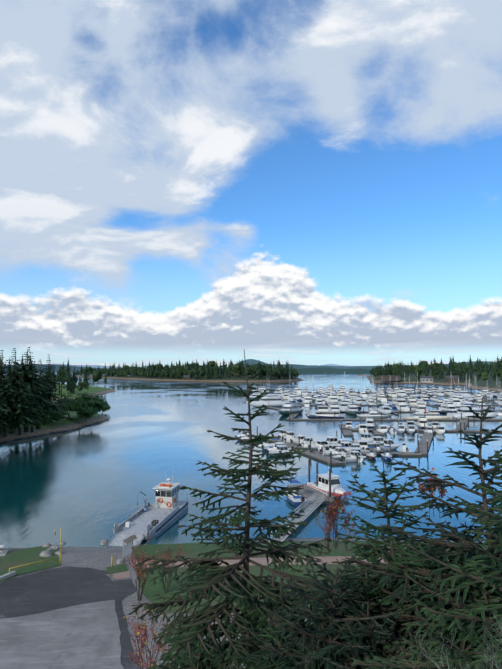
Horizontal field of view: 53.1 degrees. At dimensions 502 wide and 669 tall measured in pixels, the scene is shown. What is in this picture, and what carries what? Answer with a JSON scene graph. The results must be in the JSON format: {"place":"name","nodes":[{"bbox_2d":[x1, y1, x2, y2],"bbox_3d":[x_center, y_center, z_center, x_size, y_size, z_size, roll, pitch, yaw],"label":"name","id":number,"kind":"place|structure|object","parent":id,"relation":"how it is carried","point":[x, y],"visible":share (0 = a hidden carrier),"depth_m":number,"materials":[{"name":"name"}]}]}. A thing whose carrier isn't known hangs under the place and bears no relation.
{"place":"outdoors","nodes":[
{"label":"outdoors","id":0,"kind":"place"},
{"bbox_2d":[0,411,108,443],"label":"peninsula","id":1,"kind":"object","parent":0,"point":[74,421],"visible":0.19,"depth_m":166.25},
{"bbox_2d":[0,386,14,432],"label":"conifer tree","id":2,"kind":"object","parent":1,"relation":"on","point":[3,423],"visible":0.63,"depth_m":127.87,"materials":[{"name":"green plant"}]},
{"bbox_2d":[0,370,23,436],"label":"conifer tree","id":3,"kind":"object","parent":1,"relation":"on","point":[6,399],"visible":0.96,"depth_m":129.54,"materials":[{"name":"green plant"}]},
{"bbox_2d":[0,350,30,434],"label":"conifer tree","id":4,"kind":"object","parent":1,"relation":"on","point":[1,370],"visible":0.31,"depth_m":136.89,"materials":[{"name":"green plant"}]},
{"bbox_2d":[0,348,39,433],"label":"conifer tree","id":5,"kind":"object","parent":1,"relation":"on","point":[14,378],"visible":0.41,"depth_m":138.81,"materials":[{"name":"green plant"}]},
{"bbox_2d":[3,375,41,434],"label":"conifer tree","id":6,"kind":"object","parent":1,"relation":"on","point":[20,422],"visible":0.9,"depth_m":131.92,"materials":[{"name":"green plant"}]},
{"bbox_2d":[13,347,52,431],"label":"conifer tree","id":7,"kind":"object","parent":1,"relation":"on","point":[27,368],"visible":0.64,"depth_m":142.24,"materials":[{"name":"green plant"}]},
{"bbox_2d":[25,381,45,431],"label":"conifer tree","id":8,"kind":"object","parent":1,"relation":"on","point":[34,406],"visible":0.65,"depth_m":139.43,"materials":[{"name":"green plant"}]},
{"bbox_2d":[29,361,59,428],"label":"conifer tree","id":9,"kind":"object","parent":1,"relation":"on","point":[43,388],"visible":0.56,"depth_m":149.12,"materials":[{"name":"green plant"}]},
{"bbox_2d":[24,360,73,420],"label":"conifer tree","id":10,"kind":"object","parent":1,"relation":"on","point":[57,407],"visible":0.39,"depth_m":166.95,"materials":[{"name":"green plant"}]},
{"bbox_2d":[44,409,67,422],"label":"broadleaf tree","id":11,"kind":"object","parent":1,"relation":"on","point":[52,413],"visible":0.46,"depth_m":165.99,"materials":[{"name":"green plant"}]},
{"bbox_2d":[56,397,88,417],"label":"broadleaf tree","id":12,"kind":"object","parent":1,"relation":"on","point":[69,406],"visible":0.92,"depth_m":178.49,"materials":[{"name":"green plant"}]},
{"bbox_2d":[54,393,106,413],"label":"broadleaf tree","id":13,"kind":"object","parent":1,"relation":"on","point":[94,398],"visible":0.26,"depth_m":186.56,"materials":[{"name":"green plant"}]},
{"bbox_2d":[76,407,95,419],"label":"bush","id":14,"kind":"object","parent":1,"relation":"on","point":[87,412],"visible":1,"depth_m":176.90,"materials":[{"name":"green plant"}]},
{"bbox_2d":[87,399,107,411],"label":"broadleaf tree","id":15,"kind":"object","parent":1,"relation":"on","point":[98,404],"visible":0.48,"depth_m":187.63,"materials":[{"name":"green plant"}]},
{"bbox_2d":[2,378,115,399],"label":"grass","id":16,"kind":"structure","parent":0,"point":[91,390],"depth_m":427.70,"materials":[{"name":"green plant"}]},
{"bbox_2d":[56,365,66,399],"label":"shore pine","id":17,"kind":"object","parent":16,"relation":"on","point":[61,378],"visible":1,"depth_m":285.25,"materials":[{"name":"green plant"}]},
{"bbox_2d":[92,370,101,381],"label":"tree","id":18,"kind":"object","parent":16,"relation":"on","point":[96,375],"visible":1,"depth_m":502.31,"materials":[{"name":"green plant"}]},
{"bbox_2d":[70,374,302,381],"bbox_3d":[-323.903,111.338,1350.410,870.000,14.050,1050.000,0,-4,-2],"label":"island","id":19,"kind":"structure","parent":0,"point":[226,379],"depth_m":936.60,"materials":[{"name":"green plant"}]},
{"bbox_2d":[232,364,241,374],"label":"island tree","id":20,"kind":"object","parent":19,"relation":"on","point":[236,368],"visible":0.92,"depth_m":873.97,"materials":[{"name":"green plant"}]},
{"bbox_2d":[54,364,348,367],"bbox_3d":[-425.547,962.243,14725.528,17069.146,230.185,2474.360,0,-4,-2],"label":"hills","id":21,"kind":"structure","parent":0,"point":[97,366],"depth_m":15284.64,"materials":[{"name":"green plant"}]},
{"bbox_2d":[3,359,493,371],"bbox_3d":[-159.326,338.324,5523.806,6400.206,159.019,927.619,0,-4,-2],"label":"hills","id":22,"kind":"structure","parent":0,"point":[249,362],"depth_m":5863.46,"materials":[{"name":"green plant"}]},
{"bbox_2d":[0,537,500,668],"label":"path","id":23,"kind":"structure","parent":0,"point":[98,558],"depth_m":47.29,"materials":[{"name":"grey concrete"}]},
{"bbox_2d":[0,546,59,581],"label":"grass","id":24,"kind":"structure","parent":23,"relation":"on","point":[13,558],"depth_m":50.77,"materials":[{"name":"green plant"}]},
{"bbox_2d":[0,528,61,579],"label":"yellow gate","id":25,"kind":"structure","parent":23,"relation":"on","point":[9,574],"depth_m":47.16,"materials":[{"name":"metal"}]},
{"bbox_2d":[0,600,123,668],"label":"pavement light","id":26,"kind":"object","parent":23,"relation":"on","point":[84,636],"visible":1,"depth_m":33.54,"materials":[{"name":"concrete"}]},
{"bbox_2d":[0,566,138,668],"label":"asphalt road","id":27,"kind":"structure","parent":23,"relation":"on","point":[48,590],"depth_m":41.59,"materials":[{"name":"grey asphalt"}]},
{"bbox_2d":[106,563,127,573],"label":"grass patch","id":28,"kind":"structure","parent":23,"relation":"on","point":[117,568],"depth_m":47.81,"materials":[{"name":"green plant"}]},
{"bbox_2d":[113,571,130,578],"bbox_3d":[-11.820,22.072,46.044,1.516,0.287,2.298,1,-4,-19],"label":"brick patch","id":29,"kind":"object","parent":23,"relation":"on","point":[125,574],"visible":1,"depth_m":45.91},
{"bbox_2d":[121,534,135,564],"bbox_3d":[-12.290,21.634,50.143,0.900,2.650,2.000,-1,-4,18],"label":"notice kiosk","id":30,"kind":"object","parent":23,"relation":"on","point":[127,546],"visible":0.84,"depth_m":50.02,"materials":[{"name":"grey wood"}]},
{"bbox_2d":[126,533,158,600],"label":"shrub","id":31,"kind":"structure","parent":23,"relation":"on","point":[140,576],"depth_m":39.77,"materials":[{"name":"red plant"}]},
{"bbox_2d":[123,602,171,668],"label":"shrub","id":32,"kind":"object","parent":23,"relation":"on","point":[140,658],"visible":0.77,"depth_m":13.92,"materials":[{"name":"red plant"}]},
{"bbox_2d":[146,543,187,591],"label":"shrub","id":33,"kind":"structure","parent":23,"relation":"on","point":[169,558],"depth_m":41.63,"materials":[{"name":"red plant"}]},
{"bbox_2d":[152,638,232,668],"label":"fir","id":34,"kind":"object","parent":23,"relation":"on","point":[199,661],"visible":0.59,"depth_m":9.08,"materials":[{"name":"green plant"}]},
{"bbox_2d":[128,350,337,668],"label":"fir","id":35,"kind":"object","parent":23,"relation":"on","point":[188,631],"visible":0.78,"depth_m":9.79,"materials":[{"name":"green plant"}]},
{"bbox_2d":[227,612,317,668],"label":"fir","id":36,"kind":"object","parent":23,"relation":"on","point":[277,641],"visible":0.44,"depth_m":7.67,"materials":[{"name":"green plant"}]},
{"bbox_2d":[136,564,463,612],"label":"grass","id":37,"kind":"structure","parent":23,"relation":"on","point":[150,590],"depth_m":43.95,"materials":[{"name":"green plant"}]},
{"bbox_2d":[133,541,486,559],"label":"grass","id":38,"kind":"structure","parent":23,"relation":"on","point":[194,550],"depth_m":54.83,"materials":[{"name":"green plant"}]},
{"bbox_2d":[237,554,407,668],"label":"fir","id":39,"kind":"object","parent":23,"relation":"on","point":[305,640],"visible":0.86,"depth_m":7.10,"materials":[{"name":"green plant"}]},
{"bbox_2d":[315,513,334,547],"bbox_3d":[8.183,21.387,54.884,2.063,4.273,2.067,-4,-6,43],"label":"maple","id":40,"kind":"object","parent":23,"relation":"on","point":[328,531],"depth_m":54.95,"materials":[{"name":"red plant"}]},
{"bbox_2d":[319,489,356,549],"bbox_3d":[2.186,4.571,12.493,0.762,1.516,1.279,-2,-4,22],"label":"maple","id":41,"kind":"object","parent":23,"relation":"on","point":[332,512],"visible":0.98,"depth_m":12.54,"materials":[{"name":"red plant"}]},
{"bbox_2d":[337,522,358,550],"bbox_3d":[10.130,21.569,53.578,2.332,3.422,2.926,-2,-4,24],"label":"shrub","id":42,"kind":"object","parent":23,"relation":"on","point":[346,546],"depth_m":53.53,"materials":[{"name":"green plant"}]},
{"bbox_2d":[267,460,450,668],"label":"fir","id":43,"kind":"object","parent":23,"relation":"on","point":[383,500],"visible":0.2,"depth_m":8.52,"materials":[{"name":"green plant"}]},
{"bbox_2d":[317,596,426,668],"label":"fir","id":44,"kind":"object","parent":23,"relation":"on","point":[368,636],"visible":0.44,"depth_m":6.86,"materials":[{"name":"green plant"}]},
{"bbox_2d":[341,620,427,668],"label":"shrub","id":45,"kind":"object","parent":23,"relation":"on","point":[398,654],"visible":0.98,"depth_m":5.06,"materials":[{"name":"brown plant"}]},
{"bbox_2d":[311,533,501,668],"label":"fir","id":46,"kind":"object","parent":23,"relation":"on","point":[406,570],"visible":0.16,"depth_m":7.28,"materials":[{"name":"green plant"}]},
{"bbox_2d":[338,398,501,668],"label":"fir","id":47,"kind":"object","parent":23,"relation":"on","point":[469,547],"visible":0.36,"depth_m":7.24,"materials":[{"name":"green plant"}]},
{"bbox_2d":[345,556,501,668],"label":"fir","id":48,"kind":"object","parent":23,"relation":"on","point":[462,606],"visible":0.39,"depth_m":6.17,"materials":[{"name":"green plant"}]},
{"bbox_2d":[351,450,501,668],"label":"fir","id":49,"kind":"object","parent":23,"relation":"on","point":[488,581],"visible":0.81,"depth_m":5.83,"materials":[{"name":"green plant"}]},
{"bbox_2d":[416,467,447,517],"bbox_3d":[2.944,2.543,8.064,0.334,0.745,0.490,1,-4,-19],"label":"red shrub","id":50,"kind":"object","parent":23,"relation":"on","point":[430,490],"visible":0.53,"depth_m":8.04,"materials":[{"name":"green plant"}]},
{"bbox_2d":[386,612,500,668],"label":"fir","id":51,"kind":"object","parent":23,"relation":"on","point":[446,637],"visible":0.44,"depth_m":5.89,"materials":[{"name":"green plant"}]},
{"bbox_2d":[409,623,501,668],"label":"lichen shrub","id":52,"kind":"object","parent":23,"relation":"on","point":[461,652],"visible":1,"depth_m":4.01,"materials":[{"name":"green plant"}]},
{"bbox_2d":[424,613,501,668],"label":"lichen shrub","id":53,"kind":"object","parent":23,"relation":"on","point":[483,651],"visible":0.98,"depth_m":4.05,"materials":[{"name":"green plant"}]},
{"bbox_2d":[430,520,499,642],"bbox_3d":[3.943,8.429,8.535,8.250,10.402,7.972,0,-4,-2],"label":"fir","id":54,"kind":"object","parent":23,"relation":"on","point":[454,530],"depth_m":8.85,"materials":[{"name":"green plant"}]},
{"bbox_2d":[0,372,501,548],"bbox_3d":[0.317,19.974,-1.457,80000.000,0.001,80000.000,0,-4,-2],"label":"water","id":55,"kind":"structure","parent":0,"point":[83,487],"depth_m":107.14,"materials":[{"name":"teal liquid"}]},
{"bbox_2d":[104,477,188,547],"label":"landing craft","id":56,"kind":"object","parent":55,"relation":"on","point":[165,509],"visible":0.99,"depth_m":66.11,"materials":[{"name":"metal"}]},
{"bbox_2d":[245,392,289,406],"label":"yacht","id":57,"kind":"object","parent":55,"relation":"on","point":[272,400],"visible":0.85,"depth_m":276.02,"materials":[{"name":"white plastic"}]},
{"bbox_2d":[266,445,293,456],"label":"cuddy boat","id":58,"kind":"object","parent":55,"relation":"on","point":[284,448],"visible":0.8,"depth_m":118.09,"materials":[{"name":"white plastic"}]},
{"bbox_2d":[268,438,293,451],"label":"cuddy boat","id":59,"kind":"object","parent":55,"relation":"on","point":[275,447],"visible":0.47,"depth_m":122.18,"materials":[{"name":"white plastic"}]},
{"bbox_2d":[278,431,297,439],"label":"cuddy boat","id":60,"kind":"object","parent":55,"relation":"on","point":[289,434],"visible":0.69,"depth_m":146.09,"materials":[{"name":"white plastic"}]},
{"bbox_2d":[278,397,302,415],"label":"yacht","id":61,"kind":"object","parent":55,"relation":"on","point":[287,407],"visible":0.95,"depth_m":226.81,"materials":[{"name":"white plastic"}]},
{"bbox_2d":[285,480,308,506],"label":"boat","id":62,"kind":"object","parent":55,"relation":"on","point":[299,500],"visible":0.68,"depth_m":75.26,"materials":[{"name":"white plastic"}]},
{"bbox_2d":[269,459,334,541],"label":"dock","id":63,"kind":"object","parent":55,"relation":"on","point":[313,497],"visible":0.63,"depth_m":76.64,"materials":[{"name":"grey wood"}]},
{"bbox_2d":[297,437,316,443],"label":"cuddy boat","id":64,"kind":"object","parent":55,"relation":"on","point":[306,440],"visible":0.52,"depth_m":133.41,"materials":[{"name":"white plastic"}]},
{"bbox_2d":[308,440,328,450],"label":"cuddy boat","id":65,"kind":"object","parent":55,"relation":"on","point":[325,444],"visible":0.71,"depth_m":127.28,"materials":[{"name":"white plastic"}]},
{"bbox_2d":[305,405,343,418],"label":"yacht","id":66,"kind":"object","parent":55,"relation":"on","point":[323,412],"visible":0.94,"depth_m":204.84,"materials":[{"name":"white plastic"}]},
{"bbox_2d":[307,465,351,497],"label":"work boat","id":67,"kind":"object","parent":55,"relation":"on","point":[323,485],"visible":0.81,"depth_m":80.52,"materials":[{"name":"white plastic"}]},
{"bbox_2d":[326,434,337,443],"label":"cuddy boat","id":68,"kind":"object","parent":55,"relation":"on","point":[332,440],"visible":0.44,"depth_m":131.97,"materials":[{"name":"white plastic"}]},
{"bbox_2d":[319,444,345,454],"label":"cuddy boat","id":69,"kind":"object","parent":55,"relation":"on","point":[327,452],"visible":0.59,"depth_m":119.86,"materials":[{"name":"white plastic"}]},
{"bbox_2d":[328,399,339,413],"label":"yacht","id":70,"kind":"object","parent":55,"relation":"on","point":[333,406],"visible":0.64,"depth_m":228.47,"materials":[{"name":"white plastic"}]},
{"bbox_2d":[329,447,349,455],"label":"cuddy boat","id":71,"kind":"object","parent":55,"relation":"on","point":[338,450],"visible":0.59,"depth_m":116.53,"materials":[{"name":"white plastic"}]},
{"bbox_2d":[329,446,349,459],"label":"boat","id":72,"kind":"object","parent":55,"relation":"on","point":[337,457],"visible":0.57,"depth_m":113.11,"materials":[{"name":"white plastic"}]},
{"bbox_2d":[339,397,347,410],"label":"yacht","id":73,"kind":"object","parent":55,"relation":"on","point":[343,405],"visible":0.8,"depth_m":246.22,"materials":[{"name":"white plastic"}]},
{"bbox_2d":[345,401,357,414],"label":"yacht","id":74,"kind":"object","parent":55,"relation":"on","point":[351,409],"visible":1,"depth_m":228.80,"materials":[{"name":"white plastic"}]},
{"bbox_2d":[341,447,366,462],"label":"cuddy boat","id":75,"kind":"object","parent":55,"relation":"on","point":[350,459],"visible":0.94,"depth_m":110.17,"materials":[{"name":"white plastic"}]},
{"bbox_2d":[350,447,362,461],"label":"cuddy boat","id":76,"kind":"object","parent":55,"relation":"on","point":[357,449],"visible":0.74,"depth_m":113.09,"materials":[{"name":"white plastic"}]},
{"bbox_2d":[346,443,369,451],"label":"cuddy boat","id":77,"kind":"object","parent":55,"relation":"on","point":[358,445],"visible":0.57,"depth_m":120.71,"materials":[{"name":"white plastic"}]},
{"bbox_2d":[352,427,373,443],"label":"cuddy boat","id":78,"kind":"object","parent":55,"relation":"on","point":[367,437],"visible":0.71,"depth_m":138.55,"materials":[{"name":"white plastic"}]},
{"bbox_2d":[359,424,367,433],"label":"cuddy boat","id":79,"kind":"object","parent":55,"relation":"on","point":[363,429],"visible":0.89,"depth_m":160.25,"materials":[{"name":"white plastic"}]},
{"bbox_2d":[358,440,368,448],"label":"cuddy boat","id":80,"kind":"object","parent":55,"relation":"on","point":[363,444],"visible":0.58,"depth_m":125.39,"materials":[{"name":"white plastic"}]},
{"bbox_2d":[365,415,374,428],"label":"yacht","id":81,"kind":"object","parent":55,"relation":"on","point":[369,422],"visible":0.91,"depth_m":172.07,"materials":[{"name":"white plastic"}]},
{"bbox_2d":[366,446,375,459],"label":"boat","id":82,"kind":"object","parent":55,"relation":"on","point":[371,455],"visible":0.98,"depth_m":114.34,"materials":[{"name":"white plastic"}]},
{"bbox_2d":[356,411,392,418],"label":"express boat","id":83,"kind":"object","parent":55,"relation":"on","point":[375,415],"visible":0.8,"depth_m":204.60,"materials":[{"name":"white plastic"}]},
{"bbox_2d":[367,436,383,446],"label":"cuddy boat","id":84,"kind":"object","parent":55,"relation":"on","point":[378,439],"visible":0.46,"depth_m":132.12,"materials":[{"name":"white plastic"}]},
{"bbox_2d":[257,389,497,465],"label":"dock pilings","id":85,"kind":"object","parent":55,"relation":"in","point":[381,420],"visible":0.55,"depth_m":167.78,"materials":[{"name":"brown wood"}]},
{"bbox_2d":[262,391,501,464],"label":"marina docks","id":86,"kind":"object","parent":55,"relation":"on","point":[319,456],"visible":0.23,"depth_m":164.30,"materials":[{"name":"grey wood"}]},
{"bbox_2d":[377,391,386,401],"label":"yacht","id":87,"kind":"object","parent":55,"relation":"on","point":[380,397],"visible":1,"depth_m":323.58,"materials":[{"name":"white plastic"}]},
{"bbox_2d":[377,425,386,433],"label":"cuddy boat","id":88,"kind":"object","parent":55,"relation":"on","point":[382,428],"visible":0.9,"depth_m":159.32,"materials":[{"name":"white plastic"}]},
{"bbox_2d":[378,406,391,414],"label":"express boat","id":89,"kind":"object","parent":55,"relation":"on","point":[386,410],"visible":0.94,"depth_m":229.64,"materials":[{"name":"white plastic"}]},
{"bbox_2d":[381,446,391,460],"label":"boat","id":90,"kind":"object","parent":55,"relation":"on","point":[387,456],"visible":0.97,"depth_m":113.66,"materials":[{"name":"white plastic"}]},
{"bbox_2d":[374,435,399,450],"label":"cuddy boat","id":91,"kind":"object","parent":55,"relation":"on","point":[394,446],"visible":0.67,"depth_m":126.50,"materials":[{"name":"white plastic"}]},
{"bbox_2d":[392,395,408,405],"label":"yacht","id":92,"kind":"object","parent":55,"relation":"on","point":[399,400],"visible":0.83,"depth_m":268.91,"materials":[{"name":"white plastic"}]},
{"bbox_2d":[396,425,404,433],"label":"cuddy boat","id":93,"kind":"object","parent":55,"relation":"on","point":[400,429],"visible":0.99,"depth_m":160.09,"materials":[{"name":"white plastic"}]},
{"bbox_2d":[396,403,409,410],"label":"express boat","id":94,"kind":"object","parent":55,"relation":"on","point":[403,407],"visible":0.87,"depth_m":245.85,"materials":[{"name":"white plastic"}]},
{"bbox_2d":[405,425,414,433],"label":"cuddy boat","id":95,"kind":"object","parent":55,"relation":"on","point":[410,429],"visible":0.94,"depth_m":159.39,"materials":[{"name":"white plastic"}]},
{"bbox_2d":[406,398,415,407],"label":"yacht","id":96,"kind":"object","parent":55,"relation":"on","point":[411,401],"visible":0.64,"depth_m":274.56,"materials":[{"name":"white plastic"}]},
{"bbox_2d":[414,398,427,412],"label":"yacht","id":97,"kind":"object","parent":55,"relation":"on","point":[419,407],"visible":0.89,"depth_m":227.03,"materials":[{"name":"white plastic"}]},
{"bbox_2d":[417,412,428,428],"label":"yacht","id":98,"kind":"object","parent":55,"relation":"on","point":[420,422],"visible":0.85,"depth_m":170.24,"materials":[{"name":"white plastic"}]},
{"bbox_2d":[404,401,450,418],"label":"yacht","id":99,"kind":"object","parent":55,"relation":"on","point":[432,414],"visible":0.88,"depth_m":204.32,"materials":[{"name":"white plastic"}]},
{"bbox_2d":[434,426,444,434],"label":"cuddy boat","id":100,"kind":"object","parent":55,"relation":"on","point":[439,430],"visible":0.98,"depth_m":158.34,"materials":[{"name":"white plastic"}]},
{"bbox_2d":[440,400,456,413],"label":"yacht","id":101,"kind":"object","parent":55,"relation":"on","point":[448,408],"visible":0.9,"depth_m":229.17,"materials":[{"name":"white plastic"}]},
{"bbox_2d":[446,393,460,404],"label":"yacht","id":102,"kind":"object","parent":55,"relation":"on","point":[456,401],"visible":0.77,"depth_m":274.27,"materials":[{"name":"white plastic"}]},
{"bbox_2d":[458,389,471,397],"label":"yacht","id":103,"kind":"object","parent":55,"relation":"on","point":[463,393],"visible":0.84,"depth_m":372.62,"materials":[{"name":"white plastic"}]},
{"bbox_2d":[447,402,501,418],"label":"yacht","id":104,"kind":"object","parent":55,"relation":"on","point":[475,409],"visible":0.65,"depth_m":204.89,"materials":[{"name":"white plastic"}]},
{"bbox_2d":[0,0,501,367],"label":"sky","id":105,"kind":"structure","parent":0,"point":[301,182],"materials":[{"name":"blue"}]},
{"bbox_2d":[130,556,473,567],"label":"brick path","id":106,"kind":"structure","parent":0,"point":[324,559],"depth_m":49.88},
{"bbox_2d":[297,367,369,373],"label":"distant hills","id":107,"kind":"structure","parent":0,"point":[320,370],"depth_m":2954.78,"materials":[{"name":"green plant"}]},
{"bbox_2d":[366,371,501,391],"bbox_3d":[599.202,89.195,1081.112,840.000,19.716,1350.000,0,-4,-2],"label":"shoreline","id":108,"kind":"structure","parent":0,"point":[491,385],"depth_m":725.22,"materials":[{"name":"grey stone"}]},
{"bbox_2d":[376,375,399,380],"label":"building","id":109,"kind":"structure","parent":108,"relation":"on","point":[387,377],"depth_m":760.99,"materials":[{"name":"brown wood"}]},
{"bbox_2d":[420,376,432,382],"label":"building","id":110,"kind":"structure","parent":108,"relation":"on","point":[426,379],"depth_m":530.21,"materials":[{"name":"paint"}]},
{"bbox_2d":[445,376,459,382],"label":"house","id":111,"kind":"structure","parent":108,"relation":"on","point":[449,379],"depth_m":489.94,"materials":[{"name":"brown wood"}]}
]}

